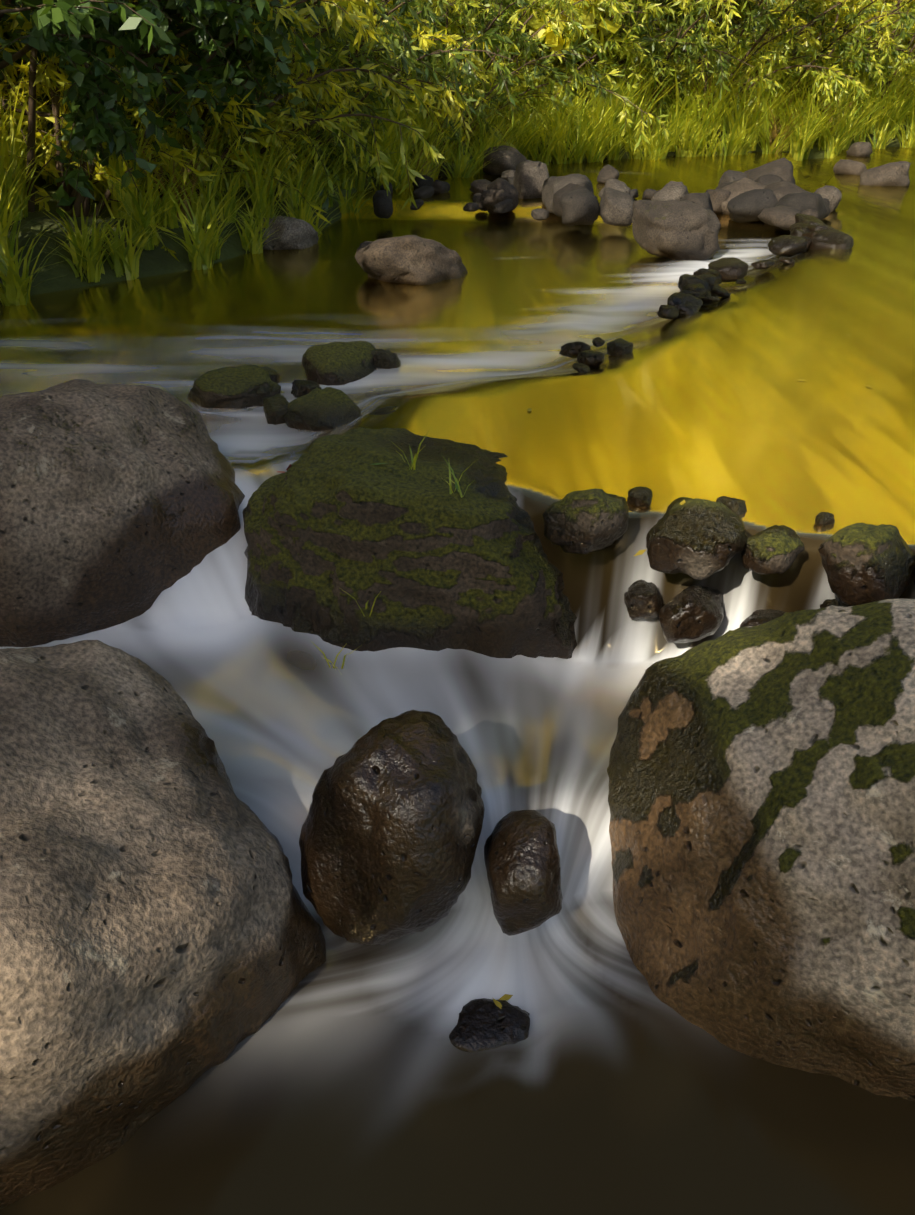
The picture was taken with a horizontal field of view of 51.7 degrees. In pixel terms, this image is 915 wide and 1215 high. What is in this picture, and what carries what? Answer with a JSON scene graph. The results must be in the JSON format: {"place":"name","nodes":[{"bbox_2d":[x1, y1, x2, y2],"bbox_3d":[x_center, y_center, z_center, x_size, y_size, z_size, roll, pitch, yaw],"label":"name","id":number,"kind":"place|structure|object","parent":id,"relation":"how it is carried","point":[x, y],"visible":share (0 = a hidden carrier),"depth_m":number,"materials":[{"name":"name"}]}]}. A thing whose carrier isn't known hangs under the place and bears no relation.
{"place":"outdoors","nodes":[
{"label":"outdoors","id":0,"kind":"place"},
{"bbox_2d":[0,0,907,299],"bbox_3d":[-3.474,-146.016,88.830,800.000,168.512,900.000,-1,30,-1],"label":"terrain","id":1,"kind":"structure","parent":0,"point":[158,260],"depth_m":6.26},
{"bbox_2d":[0,22,109,157],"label":"willow shrub","id":2,"kind":"object","parent":1,"relation":"on","point":[6,27],"visible":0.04,"depth_m":7.00,"materials":[{"name":"green plant"}]},
{"bbox_2d":[0,0,173,52],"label":"broadleaf bush","id":3,"kind":"object","parent":1,"relation":"on","point":[73,16],"visible":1,"depth_m":4.23,"materials":[{"name":"green plant"}]},
{"bbox_2d":[0,0,180,129],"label":"willow shrub","id":4,"kind":"object","parent":1,"relation":"on","point":[10,68],"visible":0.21,"depth_m":6.47,"materials":[{"name":"green plant"}]},
{"bbox_2d":[0,379,244,646],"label":"boulder","id":5,"kind":"object","parent":1,"relation":"on","point":[120,503],"visible":0.75,"depth_m":2.79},
{"bbox_2d":[0,0,269,127],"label":"broadleaf bush","id":6,"kind":"object","parent":1,"relation":"on","point":[72,49],"visible":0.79,"depth_m":5.14,"materials":[{"name":"green plant"}]},
{"bbox_2d":[0,0,324,218],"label":"broadleaf bush","id":7,"kind":"object","parent":1,"relation":"on","point":[118,135],"visible":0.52,"depth_m":5.96,"materials":[{"name":"green plant"}]},
{"bbox_2d":[0,640,325,1208],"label":"boulder","id":8,"kind":"object","parent":1,"relation":"on","point":[162,943],"visible":0.83,"depth_m":1.73,"materials":[{"name":"stone"}]},
{"bbox_2d":[69,0,310,149],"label":"branch","id":9,"kind":"object","parent":1,"relation":"on","point":[237,54],"visible":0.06,"depth_m":6.56,"materials":[{"name":"green plant"}]},
{"bbox_2d":[0,0,382,260],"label":"willow shrub","id":10,"kind":"object","parent":1,"relation":"on","point":[52,69],"visible":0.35,"depth_m":6.20,"materials":[{"name":"green plant"}]},
{"bbox_2d":[117,0,452,223],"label":"branch","id":11,"kind":"object","parent":1,"relation":"on","point":[263,137],"visible":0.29,"depth_m":7.22,"materials":[{"name":"green plant"}]},
{"bbox_2d":[258,216,318,249],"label":"round boulder","id":12,"kind":"object","parent":1,"relation":"on","point":[292,233],"visible":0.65,"depth_m":6.98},
{"bbox_2d":[148,36,436,137],"bbox_3d":[-1.890,-5.639,8.237,3.694,3.722,3.654,23,37,34],"label":"branch","id":13,"kind":"object","parent":1,"relation":"on","point":[422,107],"visible":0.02,"depth_m":8.16,"materials":[{"name":"green plant"}]},
{"bbox_2d":[155,0,443,233],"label":"branch","id":14,"kind":"object","parent":1,"relation":"on","point":[377,160],"visible":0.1,"depth_m":7.39,"materials":[{"name":"green plant"}]},
{"bbox_2d":[310,1,451,125],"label":"willow shrub","id":15,"kind":"object","parent":1,"relation":"on","point":[431,49],"visible":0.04,"depth_m":9.96,"materials":[{"name":"green plant"}]},
{"bbox_2d":[245,0,523,213],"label":"branch","id":16,"kind":"object","parent":1,"relation":"on","point":[403,6],"visible":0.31,"depth_m":8.15,"materials":[{"name":"green plant"}]},
{"bbox_2d":[280,0,501,142],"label":"branch","id":17,"kind":"object","parent":1,"relation":"on","point":[424,42],"visible":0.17,"depth_m":9.24,"materials":[{"name":"green plant"}]},
{"bbox_2d":[242,427,576,658],"bbox_3d":[-0.087,-0.097,3.119,1.208,0.956,0.902,5,30,9],"label":"mossy boulder","id":18,"kind":"object","parent":1,"relation":"on","point":[328,520],"visible":0.62,"depth_m":2.73,"materials":[{"name":"stone"}]},
{"bbox_2d":[311,430,474,674],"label":"grass tufts","id":19,"kind":"object","parent":18,"relation":"on","point":[413,461],"visible":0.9,"depth_m":2.67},
{"bbox_2d":[395,0,479,60],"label":"willow shrub","id":20,"kind":"object","parent":1,"relation":"on","point":[463,16],"visible":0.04,"depth_m":10.30,"materials":[{"name":"green plant"}]},
{"bbox_2d":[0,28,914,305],"bbox_3d":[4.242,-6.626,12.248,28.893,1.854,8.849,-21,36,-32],"label":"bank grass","id":21,"kind":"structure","parent":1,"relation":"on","point":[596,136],"depth_m":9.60,"materials":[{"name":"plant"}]},
{"bbox_2d":[409,0,608,165],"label":"branch","id":22,"kind":"object","parent":1,"relation":"on","point":[524,39],"visible":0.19,"depth_m":10.49,"materials":[{"name":"green plant"}]},
{"bbox_2d":[121,36,910,223],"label":"dry grass","id":23,"kind":"structure","parent":1,"relation":"on","point":[774,131],"depth_m":10.92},
{"bbox_2d":[396,0,671,151],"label":"branch","id":24,"kind":"object","parent":1,"relation":"on","point":[569,8],"visible":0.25,"depth_m":10.66,"materials":[{"name":"green plant"}]},
{"bbox_2d":[458,0,620,56],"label":"foliage","id":25,"kind":"object","parent":1,"relation":"on","point":[552,38],"visible":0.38,"depth_m":11.64,"materials":[{"name":"yellow plant"}]},
{"bbox_2d":[432,1,676,140],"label":"willow shrub","id":26,"kind":"object","parent":1,"relation":"on","point":[630,52],"visible":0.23,"depth_m":12.09,"materials":[{"name":"green plant"}]},
{"bbox_2d":[505,0,720,104],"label":"willow shrub","id":27,"kind":"object","parent":1,"relation":"on","point":[659,9],"visible":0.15,"depth_m":12.16,"materials":[{"name":"green plant"}]},
{"bbox_2d":[481,1,753,100],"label":"willow shrub","id":28,"kind":"object","parent":1,"relation":"on","point":[721,61],"visible":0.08,"depth_m":12.12,"materials":[{"name":"green plant"}]},
{"bbox_2d":[530,0,734,115],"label":"willow shrub","id":29,"kind":"object","parent":1,"relation":"on","point":[614,36],"visible":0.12,"depth_m":12.44,"materials":[{"name":"green plant"}]},
{"bbox_2d":[598,0,809,126],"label":"willow shrub","id":30,"kind":"object","parent":1,"relation":"on","point":[759,16],"visible":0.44,"depth_m":12.42,"materials":[{"name":"green plant"}]},
{"bbox_2d":[630,0,802,115],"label":"willow shrub","id":31,"kind":"object","parent":1,"relation":"on","point":[720,20],"visible":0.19,"depth_m":13.70,"materials":[{"name":"green plant"}]},
{"bbox_2d":[607,598,914,1101],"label":"boulder","id":32,"kind":"object","parent":1,"relation":"on","point":[761,796],"visible":0.79,"depth_m":1.88,"materials":[{"name":"stone"}]},
{"bbox_2d":[660,0,871,127],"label":"willow shrub","id":33,"kind":"object","parent":1,"relation":"on","point":[781,45],"visible":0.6,"depth_m":12.78,"materials":[{"name":"green plant"}]},
{"bbox_2d":[655,0,897,101],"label":"willow shrub","id":34,"kind":"object","parent":1,"relation":"on","point":[801,35],"visible":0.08,"depth_m":13.56,"materials":[{"name":"green plant"}]},
{"bbox_2d":[706,0,914,63],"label":"willow shrub","id":35,"kind":"object","parent":1,"relation":"on","point":[912,2],"depth_m":14.64,"materials":[{"name":"green plant"}]},
{"bbox_2d":[716,0,914,121],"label":"willow shrub","id":36,"kind":"object","parent":1,"relation":"on","point":[844,49],"visible":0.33,"depth_m":13.50,"materials":[{"name":"green plant"}]},
{"bbox_2d":[758,0,914,149],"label":"willow shrub","id":37,"kind":"object","parent":1,"relation":"on","point":[874,61],"visible":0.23,"depth_m":13.38,"materials":[{"name":"green plant"}]},
{"bbox_2d":[815,0,914,98],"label":"willow shrub","id":38,"kind":"object","parent":1,"relation":"on","point":[903,69],"visible":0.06,"depth_m":13.98,"materials":[{"name":"green plant"}]},
{"bbox_2d":[843,0,914,92],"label":"willow shrub","id":39,"kind":"object","parent":1,"relation":"on","point":[894,33],"visible":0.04,"depth_m":14.34,"materials":[{"name":"green plant"}]},
{"bbox_2d":[846,0,914,123],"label":"willow shrub","id":40,"kind":"object","parent":1,"relation":"on","point":[898,41],"visible":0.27,"depth_m":14.05,"materials":[{"name":"green plant"}]},
{"bbox_2d":[0,147,914,1214],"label":"water stream","id":41,"kind":"structure","parent":0,"point":[348,1077],"depth_m":2.65,"materials":[{"name":"liquid"}]},
{"bbox_2d":[188,365,280,408],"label":"mossy rock","id":42,"kind":"object","parent":41,"relation":"on","point":[242,386],"visible":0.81,"depth_m":3.84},
{"bbox_2d":[261,366,279,383],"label":"rock","id":43,"kind":"object","parent":41,"relation":"on","point":[274,375],"visible":0.15,"depth_m":4.09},
{"bbox_2d":[263,394,288,424],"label":"rock","id":44,"kind":"object","parent":41,"relation":"on","point":[275,409],"visible":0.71,"depth_m":3.66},
{"bbox_2d":[291,379,321,397],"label":"rock","id":45,"kind":"object","parent":41,"relation":"on","point":[300,388],"visible":0.75,"depth_m":3.96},
{"bbox_2d":[284,387,361,431],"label":"mossy rock","id":46,"kind":"object","parent":41,"relation":"on","point":[316,409],"visible":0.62,"depth_m":3.58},
{"bbox_2d":[302,341,375,385],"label":"mossy rock","id":47,"kind":"object","parent":41,"relation":"on","point":[336,363],"visible":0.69,"depth_m":4.14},
{"bbox_2d":[373,190,392,218],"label":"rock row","id":48,"kind":"object","parent":41,"relation":"in","point":[382,204],"visible":1,"depth_m":7.91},
{"bbox_2d":[371,349,400,368],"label":"rock","id":49,"kind":"object","parent":41,"relation":"on","point":[385,359],"visible":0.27,"depth_m":4.27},
{"bbox_2d":[299,709,484,944],"bbox_3d":[-0.147,0.484,2.053,0.409,0.485,0.419,-1,30,-1],"label":"dark boulder","id":50,"kind":"object","parent":41,"relation":"on","point":[391,829],"visible":1,"depth_m":1.92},
{"bbox_2d":[355,235,467,284],"bbox_3d":[-0.292,-2.195,6.098,0.730,0.442,0.601,-1,30,-1],"label":"stream boulder","id":51,"kind":"object","parent":41,"relation":"on","point":[412,259],"visible":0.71,"depth_m":5.88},
{"bbox_2d":[412,175,433,188],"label":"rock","id":52,"kind":"object","parent":41,"relation":"on","point":[428,181],"visible":0.52,"depth_m":9.41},
{"bbox_2d":[413,185,434,197],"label":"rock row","id":53,"kind":"object","parent":41,"relation":"on","point":[426,191],"visible":0.77,"depth_m":8.87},
{"bbox_2d":[432,180,449,192],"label":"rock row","id":54,"kind":"object","parent":41,"relation":"on","point":[438,186],"visible":0.65,"depth_m":9.18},
{"bbox_2d":[469,179,490,193],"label":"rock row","id":55,"kind":"object","parent":41,"relation":"on","point":[479,186],"visible":0.48,"depth_m":9.19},
{"bbox_2d":[449,998,529,1051],"bbox_3d":[0.052,0.881,1.948,0.199,0.084,0.163,-1,30,-1],"label":"submerged rock","id":56,"kind":"object","parent":41,"relation":"on","point":[484,1024],"visible":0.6,"depth_m":1.93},
{"bbox_2d":[480,188,507,209],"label":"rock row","id":57,"kind":"object","parent":41,"relation":"on","point":[490,198],"visible":0.54,"depth_m":8.24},
{"bbox_2d":[487,178,518,213],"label":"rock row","id":58,"kind":"object","parent":41,"relation":"on","point":[497,184],"visible":0.52,"depth_m":8.27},
{"bbox_2d":[493,199,512,213],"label":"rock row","id":59,"kind":"object","parent":41,"relation":"on","point":[504,206],"visible":0.98,"depth_m":8.17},
{"bbox_2d":[482,145,526,174],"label":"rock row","id":60,"kind":"object","parent":41,"relation":"on","point":[510,158],"visible":0.56,"depth_m":10.60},
{"bbox_2d":[484,809,562,935],"bbox_3d":[0.142,0.564,2.032,0.166,0.240,0.225,-1,30,-1],"label":"wet rock","id":61,"kind":"object","parent":41,"relation":"on","point":[522,861],"visible":1,"depth_m":1.96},
{"bbox_2d":[513,160,548,198],"bbox_3d":[0.700,-4.016,8.968,0.326,0.414,0.493,-1,30,-1],"label":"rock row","id":62,"kind":"object","parent":41,"relation":"on","point":[530,177],"visible":0.71,"depth_m":8.80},
{"bbox_2d":[531,208,548,220],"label":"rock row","id":63,"kind":"object","parent":41,"relation":"on","point":[539,214],"visible":1,"depth_m":7.71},
{"bbox_2d":[542,174,593,213],"bbox_3d":[0.992,-3.672,8.401,0.453,0.337,0.436,-1,30,-1],"label":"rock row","id":64,"kind":"object","parent":41,"relation":"on","point":[552,185],"visible":0.44,"depth_m":8.29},
{"bbox_2d":[552,183,596,217],"bbox_3d":[0.978,-3.396,7.942,0.363,0.304,0.287,18,34,28],"label":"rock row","id":65,"kind":"object","parent":41,"relation":"on","point":[556,207],"visible":0.33,"depth_m":7.88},
{"bbox_2d":[559,341,590,357],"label":"rock","id":66,"kind":"object","parent":41,"relation":"in","point":[578,346],"visible":0.77,"depth_m":4.15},
{"bbox_2d":[560,189,599,225],"bbox_3d":[0.996,-3.260,7.710,0.257,0.282,0.425,18,35,28],"label":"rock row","id":67,"kind":"object","parent":41,"relation":"in","point":[580,206],"visible":1,"depth_m":7.59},
{"bbox_2d":[543,488,628,553],"bbox_3d":[0.348,-0.235,2.574,0.204,0.208,0.191,22,36,33],"label":"lip rock","id":68,"kind":"object","parent":41,"relation":"on","point":[585,521],"visible":1,"depth_m":2.51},
{"bbox_2d":[493,500,684,1008],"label":"yellow fallen leaves","id":69,"kind":"object","parent":41,"relation":"on","point":[508,996],"visible":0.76,"depth_m":1.99,"materials":[{"name":"yellow plant"}]},
{"bbox_2d":[580,351,604,367],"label":"rock","id":70,"kind":"object","parent":41,"relation":"on","point":[594,359],"visible":0.79,"depth_m":4.02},
{"bbox_2d":[597,164,618,182],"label":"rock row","id":71,"kind":"object","parent":41,"relation":"on","point":[606,172],"visible":0.69,"depth_m":9.91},
{"bbox_2d":[598,178,629,197],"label":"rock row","id":72,"kind":"object","parent":41,"relation":"on","point":[615,184],"visible":0.48,"depth_m":8.56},
{"bbox_2d":[599,187,634,225],"bbox_3d":[1.313,-3.301,7.782,0.294,0.268,0.409,6,30,10],"label":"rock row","id":73,"kind":"object","parent":41,"relation":"in","point":[616,207],"visible":0.98,"depth_m":7.66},
{"bbox_2d":[607,338,632,355],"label":"rock","id":74,"kind":"object","parent":41,"relation":"on","point":[619,346],"visible":0.92,"depth_m":4.19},
{"bbox_2d":[626,486,652,507],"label":"lip rock","id":75,"kind":"object","parent":41,"relation":"on","point":[640,496],"visible":0.88,"depth_m":2.71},
{"bbox_2d":[624,579,661,619],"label":"fallen rock","id":76,"kind":"object","parent":41,"relation":"on","point":[642,599],"visible":0.92,"depth_m":2.64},
{"bbox_2d":[657,305,678,318],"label":"rock","id":77,"kind":"object","parent":41,"relation":"in","point":[667,312],"visible":1,"depth_m":4.78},
{"bbox_2d":[651,181,688,200],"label":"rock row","id":78,"kind":"object","parent":41,"relation":"on","point":[674,190],"visible":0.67,"depth_m":8.19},
{"bbox_2d":[632,200,720,260],"bbox_3d":[1.585,-2.708,6.773,0.597,0.384,0.612,-11,32,-19],"label":"boulder","id":79,"kind":"object","parent":41,"relation":"on","point":[680,230],"visible":0.98,"depth_m":6.59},
{"bbox_2d":[667,292,702,315],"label":"rock","id":80,"kind":"object","parent":41,"relation":"on","point":[685,304],"visible":0.69,"depth_m":4.90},
{"bbox_2d":[659,585,723,642],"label":"fallen rock","id":81,"kind":"object","parent":41,"relation":"on","point":[693,613],"visible":1,"depth_m":2.56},
{"bbox_2d":[681,283,706,296],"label":"rock","id":82,"kind":"object","parent":41,"relation":"on","point":[694,287],"visible":0.44,"depth_m":5.13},
{"bbox_2d":[646,497,747,579],"bbox_3d":[0.624,-0.180,2.482,0.222,0.207,0.259,-27,39,-38],"label":"lip rock","id":83,"kind":"object","parent":41,"relation":"on","point":[698,539],"visible":1,"depth_m":2.40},
{"bbox_2d":[682,192,712,210],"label":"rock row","id":84,"kind":"object","parent":41,"relation":"on","point":[703,200],"visible":0.33,"depth_m":7.63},
{"bbox_2d":[693,268,721,283],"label":"rock","id":85,"kind":"object","parent":41,"relation":"on","point":[701,271],"visible":0.62,"depth_m":5.56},
{"bbox_2d":[698,274,717,295],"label":"rock","id":86,"kind":"object","parent":41,"relation":"on","point":[712,279],"visible":0.35,"depth_m":5.32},
{"bbox_2d":[678,274,710,296],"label":"rock","id":87,"kind":"object","parent":86,"relation":"on","point":[685,279],"visible":0.48,"depth_m":5.29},
{"bbox_2d":[697,296,719,304],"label":"rock","id":88,"kind":"object","parent":41,"relation":"on","point":[708,300],"visible":0.77,"depth_m":5.03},
{"bbox_2d":[706,189,730,213],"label":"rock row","id":89,"kind":"object","parent":41,"relation":"on","point":[718,197],"visible":0.73,"depth_m":8.12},
{"bbox_2d":[708,257,748,281],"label":"rock","id":90,"kind":"object","parent":41,"relation":"in","point":[731,269],"visible":0.83,"depth_m":5.66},
{"bbox_2d":[716,496,746,515],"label":"lip rock","id":91,"kind":"object","parent":41,"relation":"on","point":[736,506],"visible":0.54,"depth_m":2.67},
{"bbox_2d":[718,170,746,185],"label":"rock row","id":92,"kind":"object","parent":41,"relation":"on","point":[729,176],"visible":0.27,"depth_m":9.29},
{"bbox_2d":[721,177,765,214],"bbox_3d":[2.500,-3.581,8.282,0.609,0.312,0.414,-19,35,-29],"label":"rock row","id":93,"kind":"object","parent":41,"relation":"on","point":[741,186],"visible":0.27,"depth_m":8.20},
{"bbox_2d":[727,189,777,222],"bbox_3d":[2.509,-3.404,8.002,0.492,0.264,0.442,-1,30,-1],"label":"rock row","id":94,"kind":"object","parent":41,"relation":"on","point":[749,206],"visible":0.71,"depth_m":7.87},
{"bbox_2d":[740,609,785,626],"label":"fallen rock","id":95,"kind":"object","parent":41,"relation":"on","point":[757,617],"visible":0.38,"depth_m":2.50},
{"bbox_2d":[751,259,774,268],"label":"rock","id":96,"kind":"object","parent":41,"relation":"on","point":[765,264],"visible":1,"depth_m":5.92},
{"bbox_2d":[744,157,794,183],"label":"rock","id":97,"kind":"object","parent":41,"relation":"on","point":[782,168],"visible":0.42,"depth_m":9.19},
{"bbox_2d":[755,174,783,185],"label":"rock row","id":98,"kind":"object","parent":41,"relation":"on","point":[766,180],"visible":0.31,"depth_m":8.97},
{"bbox_2d":[741,525,803,574],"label":"lip rock","id":99,"kind":"object","parent":41,"relation":"on","point":[773,549],"visible":0.92,"depth_m":2.42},
{"bbox_2d":[758,205,800,229],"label":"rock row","id":100,"kind":"object","parent":41,"relation":"on","point":[781,217],"visible":0.75,"depth_m":7.37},
{"bbox_2d":[764,180,809,201],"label":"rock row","id":101,"kind":"object","parent":41,"relation":"on","point":[781,189],"visible":0.33,"depth_m":7.91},
{"bbox_2d":[768,235,806,256],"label":"rock","id":102,"kind":"object","parent":41,"relation":"on","point":[785,245],"visible":0.98,"depth_m":6.42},
{"bbox_2d":[774,192,826,219],"bbox_3d":[2.826,-3.291,7.789,0.384,0.252,0.410,21,36,32],"label":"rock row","id":103,"kind":"object","parent":41,"relation":"on","point":[802,201],"visible":0.54,"depth_m":7.63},
{"bbox_2d":[795,213,827,225],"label":"rock","id":104,"kind":"object","parent":41,"relation":"on","point":[804,218],"visible":0.48,"depth_m":7.26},
{"bbox_2d":[815,512,834,525],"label":"lip rock","id":105,"kind":"object","parent":41,"relation":"on","point":[824,518],"visible":0.88,"depth_m":2.61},
{"bbox_2d":[814,185,841,211],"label":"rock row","id":106,"kind":"object","parent":41,"relation":"on","point":[833,194],"visible":0.52,"depth_m":8.06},
{"bbox_2d":[809,229,853,249],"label":"rock","id":107,"kind":"object","parent":41,"relation":"on","point":[827,239],"visible":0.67,"depth_m":6.48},
{"bbox_2d":[833,159,866,174],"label":"rock","id":108,"kind":"object","parent":41,"relation":"on","point":[847,167],"visible":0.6,"depth_m":10.69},
{"bbox_2d":[846,142,872,156],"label":"rock","id":109,"kind":"object","parent":41,"relation":"on","point":[860,149],"visible":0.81,"depth_m":12.74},
{"bbox_2d":[818,523,914,605],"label":"lip rock","id":110,"kind":"object","parent":41,"relation":"on","point":[863,563],"visible":0.96,"depth_m":2.30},
{"bbox_2d":[860,161,910,185],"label":"rock","id":111,"kind":"object","parent":41,"relation":"on","point":[893,174],"visible":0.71,"depth_m":9.71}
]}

